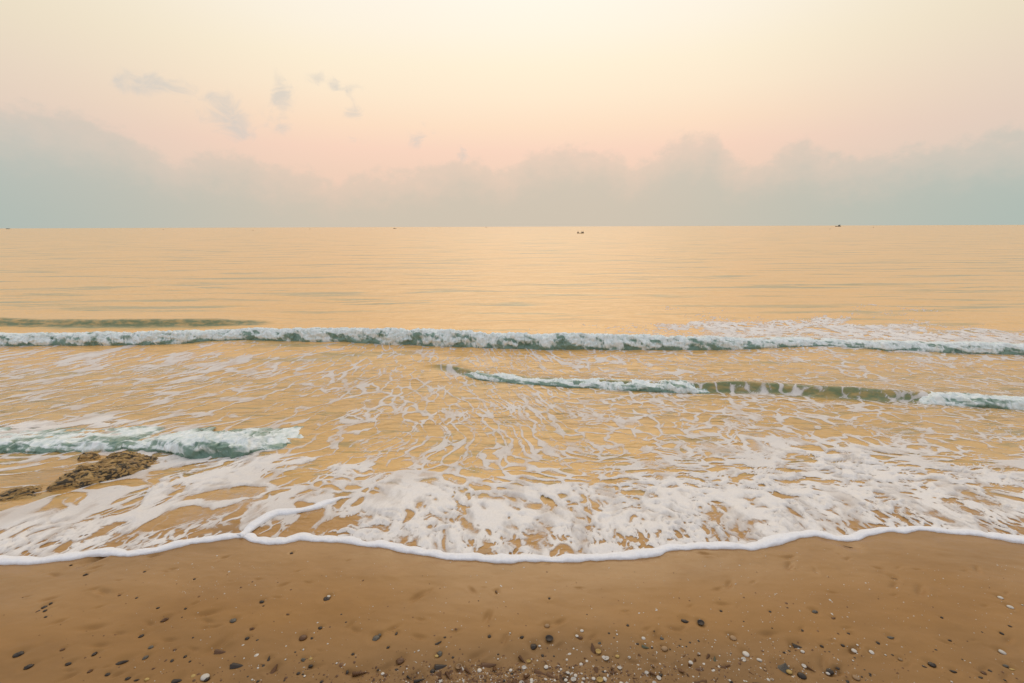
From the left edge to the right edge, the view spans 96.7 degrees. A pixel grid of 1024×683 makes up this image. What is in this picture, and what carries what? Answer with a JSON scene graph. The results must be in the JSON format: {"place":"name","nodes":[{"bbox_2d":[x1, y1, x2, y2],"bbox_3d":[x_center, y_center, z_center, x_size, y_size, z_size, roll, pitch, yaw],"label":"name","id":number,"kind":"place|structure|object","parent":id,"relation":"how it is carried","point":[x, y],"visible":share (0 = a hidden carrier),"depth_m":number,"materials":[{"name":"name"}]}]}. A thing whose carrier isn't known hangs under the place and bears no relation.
{"place":"outdoors","nodes":[
{"label":"outdoors","id":0,"kind":"place"},
{"bbox_2d":[0,225,1023,556],"bbox_3d":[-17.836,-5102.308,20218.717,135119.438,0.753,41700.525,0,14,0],"label":"sea water","id":1,"kind":"structure","parent":0,"point":[570,279],"depth_m":12.93,"materials":[{"name":"beige liquid"}]},
{"bbox_2d":[0,426,303,458],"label":"breaking wave","id":2,"kind":"object","parent":1,"relation":"on","point":[203,443],"visible":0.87,"depth_m":4.89,"materials":[{"name":"white liquid"}]},
{"bbox_2d":[0,327,1023,354],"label":"breaking wave","id":3,"kind":"object","parent":1,"relation":"on","point":[471,338],"visible":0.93,"depth_m":10.76,"materials":[{"name":"white liquid"}]},
{"bbox_2d":[0,304,1023,556],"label":"sea foam","id":4,"kind":"object","parent":1,"relation":"on","point":[410,490],"visible":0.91,"depth_m":4.12,"materials":[{"name":"liquid"}]},
{"bbox_2d":[464,370,709,393],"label":"breaking wave","id":5,"kind":"object","parent":1,"relation":"on","point":[678,386],"visible":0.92,"depth_m":7.65,"materials":[{"name":"white liquid"}]},
{"bbox_2d":[919,391,1023,409],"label":"breaking wave","id":6,"kind":"object","parent":1,"relation":"on","point":[981,400],"visible":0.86,"depth_m":6.50,"materials":[{"name":"white liquid"}]},
{"bbox_2d":[0,523,1023,682],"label":"sand","id":7,"kind":"structure","parent":0,"point":[82,610],"depth_m":2.45,"materials":[{"name":"brown sand"}]},
{"bbox_2d":[12,651,23,657],"bbox_3d":[-2.380,1.510,2.194,0.035,0.021,0.041,11,18,38],"label":"pebble","id":8,"kind":"object","parent":7,"relation":"on","point":[17,654],"visible":1,"depth_m":2.19,"materials":[{"name":"stone"}]},
{"bbox_2d":[0,485,42,501],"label":"rock","id":9,"kind":"object","parent":7,"relation":"on","point":[25,492],"visible":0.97,"depth_m":3.84,"materials":[{"name":"brown stone"}]},
{"bbox_2d":[23,664,33,669],"bbox_3d":[-2.253,1.518,2.123,0.036,0.017,0.026,0,4,-45],"label":"pebble","id":10,"kind":"object","parent":7,"relation":"on","point":[28,666],"visible":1,"depth_m":2.12,"materials":[{"name":"stone"}]},
{"bbox_2d":[77,451,100,460],"bbox_3d":[-4.343,1.263,4.692,0.260,0.265,0.233,0,14,0],"label":"rock","id":11,"kind":"object","parent":7,"relation":"on","point":[88,456],"visible":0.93,"depth_m":4.62,"materials":[{"name":"brown stone"}]},
{"bbox_2d":[46,451,157,491],"bbox_3d":[-3.809,1.297,4.344,0.647,0.360,0.900,0,14,0],"label":"rock","id":12,"kind":"object","parent":7,"relation":"on","point":[114,465],"visible":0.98,"depth_m":4.20,"materials":[{"name":"brown stone"}]},
{"bbox_2d":[115,660,128,664],"bbox_3d":[-1.842,1.515,2.148,0.055,0.012,0.022,-7,9,-18],"label":"stone chip","id":13,"kind":"object","parent":7,"relation":"on","point":[121,662],"visible":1,"depth_m":2.15,"materials":[{"name":"grey stone"}]},
{"bbox_2d":[171,679,181,682],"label":"stone chip","id":14,"kind":"object","parent":7,"relation":"on","point":[176,680],"visible":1,"depth_m":2.04,"materials":[{"name":"grey stone"}]},
{"bbox_2d":[200,673,209,680],"bbox_3d":[-1.390,1.516,2.061,0.037,0.011,0.039,-2,7,-25],"label":"clam shell","id":15,"kind":"object","parent":7,"relation":"on","point":[204,677],"visible":1,"depth_m":2.06},
{"bbox_2d":[214,649,225,653],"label":"fan shell","id":16,"kind":"object","parent":7,"relation":"on","point":[217,651],"visible":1,"depth_m":2.20},
{"bbox_2d":[230,663,242,668],"bbox_3d":[-1.281,1.510,2.123,0.063,0.012,0.038,1,7,0],"label":"fan shell","id":17,"kind":"object","parent":7,"relation":"on","point":[234,665],"visible":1,"depth_m":2.12,"materials":[{"name":"stone"}]},
{"bbox_2d":[270,664,277,673],"bbox_3d":[-1.101,1.516,2.100,0.032,0.012,0.051,2,35,15],"label":"fan shell","id":18,"kind":"object","parent":7,"relation":"on","point":[273,670],"visible":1,"depth_m":2.10},
{"bbox_2d":[238,496,347,536],"bbox_3d":[-1.669,1.309,3.582,0.230,0.107,0.910,13,19,42],"label":"foam edge","id":19,"kind":"object","parent":7,"relation":"on","point":[257,522],"visible":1,"depth_m":3.50,"materials":[{"name":"white liquid"}]},
{"bbox_2d":[299,634,306,640],"bbox_3d":[-1.051,1.485,2.288,0.038,0.013,0.039,-5,8,-12],"label":"pebble","id":20,"kind":"object","parent":7,"relation":"on","point":[303,637],"visible":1,"depth_m":2.28,"materials":[{"name":"brown stone"}]},
{"bbox_2d":[352,671,367,676],"bbox_3d":[-0.694,1.512,2.081,0.070,0.023,0.024,-2,7,-19],"label":"spiral shell","id":21,"kind":"object","parent":7,"relation":"on","point":[354,673],"visible":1,"depth_m":2.07},
{"bbox_2d":[372,635,379,640],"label":"pebble","id":22,"kind":"object","parent":7,"relation":"on","point":[376,637],"visible":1,"depth_m":2.29,"materials":[{"name":"grey stone"}]},
{"bbox_2d":[396,657,403,664],"bbox_3d":[-0.529,1.509,2.148,0.042,0.018,0.038,0,7,4],"label":"pebble","id":23,"kind":"object","parent":7,"relation":"on","point":[400,661],"visible":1,"depth_m":2.14,"materials":[{"name":"brown stone"}]},
{"bbox_2d":[434,664,446,669],"bbox_3d":[-0.328,1.506,2.112,0.066,0.015,0.038,0,7,-13],"label":"fan shell","id":24,"kind":"object","parent":7,"relation":"on","point":[438,666],"visible":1,"depth_m":2.11,"materials":[{"name":"stone"}]},
{"bbox_2d":[481,662,495,667],"bbox_3d":[-0.108,1.508,2.126,0.070,0.014,0.039,-1,7,-6],"label":"fan shell","id":25,"kind":"object","parent":7,"relation":"on","point":[486,665],"visible":1,"depth_m":2.12},
{"bbox_2d":[0,526,1023,564],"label":"foam edge","id":26,"kind":"object","parent":7,"relation":"on","point":[764,542],"visible":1,"depth_m":3.06,"materials":[{"name":"white liquid"}]},
{"bbox_2d":[22,572,1017,682],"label":"shell debris","id":27,"kind":"object","parent":7,"relation":"on","point":[481,676],"visible":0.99,"depth_m":2.07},
{"bbox_2d":[531,644,536,649],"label":"pebble","id":28,"kind":"object","parent":7,"relation":"on","point":[533,646],"visible":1,"depth_m":2.23,"materials":[{"name":"stone"}]},
{"bbox_2d":[534,669,544,674],"bbox_3d":[0.129,1.512,2.080,0.058,0.012,0.030,4,7,18],"label":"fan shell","id":29,"kind":"object","parent":7,"relation":"on","point":[536,671],"visible":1,"depth_m":2.08},
{"bbox_2d":[545,635,552,641],"bbox_3d":[0.186,1.486,2.274,0.040,0.012,0.040,0,7,-13],"label":"pebble","id":30,"kind":"object","parent":7,"relation":"on","point":[549,638],"visible":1,"depth_m":2.28,"materials":[{"name":"stone"}]},
{"bbox_2d":[546,672,554,677],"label":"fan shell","id":31,"kind":"object","parent":7,"relation":"on","point":[548,674],"visible":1,"depth_m":2.06},
{"bbox_2d":[127,544,1022,682],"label":"shell grit","id":32,"kind":"object","parent":7,"relation":"on","point":[255,655],"visible":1,"depth_m":2.16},
{"bbox_2d":[591,643,595,653],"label":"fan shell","id":33,"kind":"object","parent":7,"relation":"on","point":[593,650],"visible":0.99,"depth_m":2.21},
{"bbox_2d":[661,646,667,651],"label":"clam shell","id":34,"kind":"object","parent":7,"relation":"on","point":[664,648],"visible":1,"depth_m":2.21},
{"bbox_2d":[697,619,704,625],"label":"pebble","id":35,"kind":"object","parent":7,"relation":"on","point":[700,622],"visible":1,"depth_m":2.38,"materials":[{"name":"stone"}]},
{"bbox_2d":[742,651,749,656],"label":"pebble","id":36,"kind":"object","parent":7,"relation":"on","point":[745,653],"visible":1,"depth_m":2.17,"materials":[{"name":"white stone"}]},
{"bbox_2d":[777,663,789,673],"bbox_3d":[1.259,1.498,2.103,0.063,0.034,0.051,0,7,0],"label":"cone shell","id":37,"kind":"object","parent":7,"relation":"on","point":[784,667],"visible":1,"depth_m":2.10,"materials":[{"name":"grey stone"}]},
{"bbox_2d":[797,672,806,679],"bbox_3d":[1.313,1.510,2.061,0.039,0.013,0.036,-1,6,13],"label":"pebble","id":38,"kind":"object","parent":7,"relation":"on","point":[801,675],"visible":1,"depth_m":2.05,"materials":[{"name":"stone"}]},
{"bbox_2d":[826,668,833,674],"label":"pebble","id":39,"kind":"object","parent":7,"relation":"on","point":[830,671],"visible":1,"depth_m":2.08,"materials":[{"name":"stone"}]},
{"bbox_2d":[852,675,859,680],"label":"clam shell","id":40,"kind":"object","parent":7,"relation":"on","point":[856,677],"visible":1,"depth_m":2.04},
{"bbox_2d":[928,662,936,667],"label":"pebble","id":41,"kind":"object","parent":7,"relation":"on","point":[931,664],"visible":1,"depth_m":2.11,"materials":[{"name":"stone"}]},
{"bbox_2d":[0,0,1023,227],"label":"sky","id":42,"kind":"structure","parent":0,"point":[114,113],"materials":[{"name":"beige"}]}
]}

